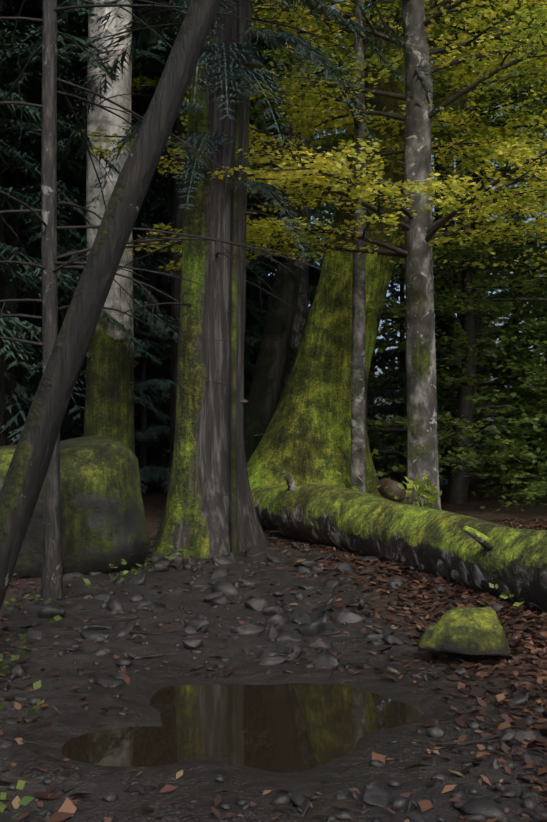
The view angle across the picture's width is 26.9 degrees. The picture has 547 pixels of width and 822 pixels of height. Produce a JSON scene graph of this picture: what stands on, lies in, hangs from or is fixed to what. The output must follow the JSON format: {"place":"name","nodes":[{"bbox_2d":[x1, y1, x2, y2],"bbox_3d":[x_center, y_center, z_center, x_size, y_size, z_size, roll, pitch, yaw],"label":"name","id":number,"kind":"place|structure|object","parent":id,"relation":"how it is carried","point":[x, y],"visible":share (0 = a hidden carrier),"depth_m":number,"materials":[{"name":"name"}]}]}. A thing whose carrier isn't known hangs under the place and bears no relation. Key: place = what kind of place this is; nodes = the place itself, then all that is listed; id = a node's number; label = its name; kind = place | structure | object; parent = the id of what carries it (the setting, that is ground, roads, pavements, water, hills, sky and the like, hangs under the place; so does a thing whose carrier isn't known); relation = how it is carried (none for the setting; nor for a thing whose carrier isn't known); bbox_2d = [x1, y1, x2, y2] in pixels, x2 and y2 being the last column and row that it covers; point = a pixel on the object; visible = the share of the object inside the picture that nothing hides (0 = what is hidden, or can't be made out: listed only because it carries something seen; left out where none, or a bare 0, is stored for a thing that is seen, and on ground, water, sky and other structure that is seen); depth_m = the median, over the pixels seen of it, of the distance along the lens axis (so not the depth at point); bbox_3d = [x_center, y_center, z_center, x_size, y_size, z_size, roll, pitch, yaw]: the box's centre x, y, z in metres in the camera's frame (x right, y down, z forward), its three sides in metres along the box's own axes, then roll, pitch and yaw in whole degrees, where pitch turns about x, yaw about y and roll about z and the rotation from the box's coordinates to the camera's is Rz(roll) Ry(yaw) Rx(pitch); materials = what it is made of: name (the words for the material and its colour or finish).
{"place":"outdoors","nodes":[
{"label":"outdoors","id":0,"kind":"place"},
{"bbox_2d":[0,205,546,821],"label":"ground","id":1,"kind":"structure","parent":0,"point":[346,773],"depth_m":6.01,"materials":[{"name":"soil"}]},
{"bbox_2d":[41,0,63,599],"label":"tree trunk","id":2,"kind":"object","parent":1,"relation":"on","point":[52,580],"visible":0.81,"depth_m":8.39,"materials":[{"name":"grey plant"}]},
{"bbox_2d":[0,435,150,578],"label":"mossy boulder","id":3,"kind":"object","parent":1,"relation":"on","point":[103,524],"visible":0.71,"depth_m":9.18,"materials":[{"name":"green stone"}]},
{"bbox_2d":[84,0,134,453],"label":"tree trunk","id":4,"kind":"object","parent":1,"relation":"on","point":[109,401],"visible":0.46,"depth_m":13.90,"materials":[{"name":"grey plant"}]},
{"bbox_2d":[0,0,220,609],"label":"leaning tree trunk","id":5,"kind":"object","parent":1,"relation":"on","point":[26,474],"visible":1,"depth_m":6.40,"materials":[{"name":"brown plant"}]},
{"bbox_2d":[152,0,269,557],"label":"fir tree","id":6,"kind":"object","parent":1,"relation":"on","point":[200,468],"visible":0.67,"depth_m":10.57,"materials":[{"name":"brown plant"}]},
{"bbox_2d":[0,0,455,258],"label":"wet conifer needles","id":7,"kind":"object","parent":6,"relation":"attached to","point":[209,51],"visible":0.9,"depth_m":10.21,"materials":[{"name":"green plant"}]},
{"bbox_2d":[244,211,253,214],"bbox_3d":[-0.242,-1.870,10.794,0.117,0.034,0.096,0,0,11],"label":"stub","id":8,"kind":"object","parent":6,"relation":"attached to","point":[248,213],"visible":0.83,"depth_m":10.76,"materials":[{"name":"brown wood"}]},
{"bbox_2d":[245,60,262,69],"bbox_3d":[-0.222,-3.257,10.755,0.254,0.073,0.208,0,0,16],"label":"branch","id":9,"kind":"object","parent":6,"relation":"attached to","point":[252,66],"visible":0.42,"depth_m":10.69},
{"bbox_2d":[19,683,422,772],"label":"puddle water","id":10,"kind":"structure","parent":1,"relation":"on","point":[290,727],"depth_m":5.26,"materials":[{"name":"brown liquid"}]},
{"bbox_2d":[230,0,240,554],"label":"trunk","id":11,"kind":"object","parent":1,"relation":"on","point":[234,546],"visible":0.96,"depth_m":10.38,"materials":[{"name":"brown plant"}]},
{"bbox_2d":[3,1,478,479],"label":"tree trunks","id":12,"kind":"object","parent":1,"relation":"on","point":[11,180],"visible":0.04,"depth_m":15.88,"materials":[{"name":"brown plant"}]},
{"bbox_2d":[163,16,329,306],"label":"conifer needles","id":13,"kind":"object","parent":1,"relation":"on","point":[254,203],"depth_m":36.44,"materials":[{"name":"green plant"}]},
{"bbox_2d":[0,0,526,821],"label":"dead twigs","id":14,"kind":"object","parent":1,"relation":"on","point":[74,264],"visible":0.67,"depth_m":8.52,"materials":[{"name":"brown wood"}]},
{"bbox_2d":[0,524,546,821],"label":"stones","id":15,"kind":"object","parent":1,"relation":"on","point":[314,621],"visible":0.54,"depth_m":7.04,"materials":[{"name":"grey stone"}]},
{"bbox_2d":[0,517,546,821],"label":"fallen leaves","id":16,"kind":"object","parent":1,"relation":"on","point":[68,808],"visible":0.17,"depth_m":6.30,"materials":[{"name":"brown plant"}]},
{"bbox_2d":[0,0,546,492],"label":"conifer trees","id":17,"kind":"object","parent":1,"relation":"on","point":[162,346],"visible":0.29,"depth_m":17.37,"materials":[{"name":"plant"}]},
{"bbox_2d":[244,263,302,463],"bbox_3d":[-0.150,-0.227,15.550,1.101,3.573,0.560,0,0,-1],"label":"trunk","id":18,"kind":"object","parent":1,"relation":"on","point":[263,395],"visible":0.65,"depth_m":15.39,"materials":[{"name":"brown wood"}]},
{"bbox_2d":[0,0,546,817],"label":"beech","id":19,"kind":"object","parent":1,"relation":"on","point":[536,338],"depth_m":15.56,"materials":[{"name":"plant"}]},
{"bbox_2d":[431,0,518,141],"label":"tree branch","id":20,"kind":"object","parent":19,"relation":"attached to","point":[460,103],"visible":0.1,"depth_m":14.67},
{"bbox_2d":[0,0,546,492],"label":"conifer","id":21,"kind":"object","parent":1,"relation":"on","point":[150,58],"depth_m":16.01,"materials":[{"name":"green plant"}]},
{"bbox_2d":[20,0,546,276],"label":"yellow beech leaves","id":22,"kind":"object","parent":1,"relation":"on","point":[341,171],"visible":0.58,"depth_m":12.44,"materials":[{"name":"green plant"}]},
{"bbox_2d":[24,0,546,505],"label":"green beech leaves","id":23,"kind":"object","parent":1,"relation":"on","point":[342,56],"visible":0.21,"depth_m":14.64,"materials":[{"name":"green plant"}]},
{"bbox_2d":[280,22,312,398],"bbox_3d":[0.520,-8.569,20.459,0.872,20.020,0.596,0,0,-1],"label":"beech tree","id":24,"kind":"object","parent":1,"relation":"on","point":[298,327],"visible":0.12,"depth_m":20.27,"materials":[{"name":"brown plant"}]},
{"bbox_2d":[247,0,433,499],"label":"tree trunk","id":25,"kind":"object","parent":1,"relation":"on","point":[306,438],"visible":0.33,"depth_m":14.14,"materials":[{"name":"green plant"}]},
{"bbox_2d":[351,0,365,491],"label":"tree trunk","id":26,"kind":"object","parent":1,"relation":"on","point":[358,370],"visible":0.65,"depth_m":13.20,"materials":[{"name":"grey plant"}]},
{"bbox_2d":[251,484,546,611],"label":"fallen log","id":27,"kind":"object","parent":1,"relation":"on","point":[439,543],"visible":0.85,"depth_m":9.33,"materials":[{"name":"green plant"}]},
{"bbox_2d":[282,470,296,490],"bbox_3d":[0.179,0.736,11.670,0.092,0.279,0.237,0,0,31],"label":"branch stub","id":28,"kind":"object","parent":27,"relation":"on","point":[290,481],"visible":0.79,"depth_m":11.63,"materials":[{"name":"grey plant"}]},
{"bbox_2d":[377,478,404,501],"bbox_3d":[1.267,0.847,12.303,0.210,0.211,0.732,0,0,-2],"label":"rock","id":29,"kind":"object","parent":27,"relation":"on","point":[384,492],"visible":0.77,"depth_m":11.97,"materials":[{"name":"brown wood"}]},
{"bbox_2d":[401,489,413,504],"bbox_3d":[1.164,0.796,10.066,0.142,0.216,0.116,0,0,17],"label":"branch stub","id":30,"kind":"object","parent":27,"relation":"on","point":[408,498],"visible":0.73,"depth_m":10.02,"materials":[{"name":"green wood"}]},
{"bbox_2d":[463,526,494,550],"bbox_3d":[1.484,0.929,8.155,0.361,0.241,0.090,0,0,-38],"label":"branch stub","id":31,"kind":"object","parent":27,"relation":"on","point":[485,542],"visible":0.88,"depth_m":8.11,"materials":[{"name":"green plant"}]},
{"bbox_2d":[402,0,440,509],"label":"beech tree","id":32,"kind":"object","parent":1,"relation":"on","point":[422,440],"visible":0.81,"depth_m":12.34,"materials":[{"name":"grey plant"}]},
{"bbox_2d":[418,607,512,656],"bbox_3d":[1.146,1.284,6.550,0.604,0.318,0.456,0,0,-30],"label":"mossy rock","id":33,"kind":"object","parent":1,"relation":"on","point":[470,630],"visible":0.96,"depth_m":6.39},
{"bbox_2d":[307,131,353,152],"bbox_3d":[1.447,-5.360,20.386,2.046,1.648,0.425,0,0,9],"label":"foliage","id":34,"kind":"object","parent":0,"point":[324,142],"visible":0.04,"depth_m":20.35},
{"bbox_2d":[268,0,546,453],"label":"sky","id":35,"kind":"structure","parent":0,"point":[379,370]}
]}

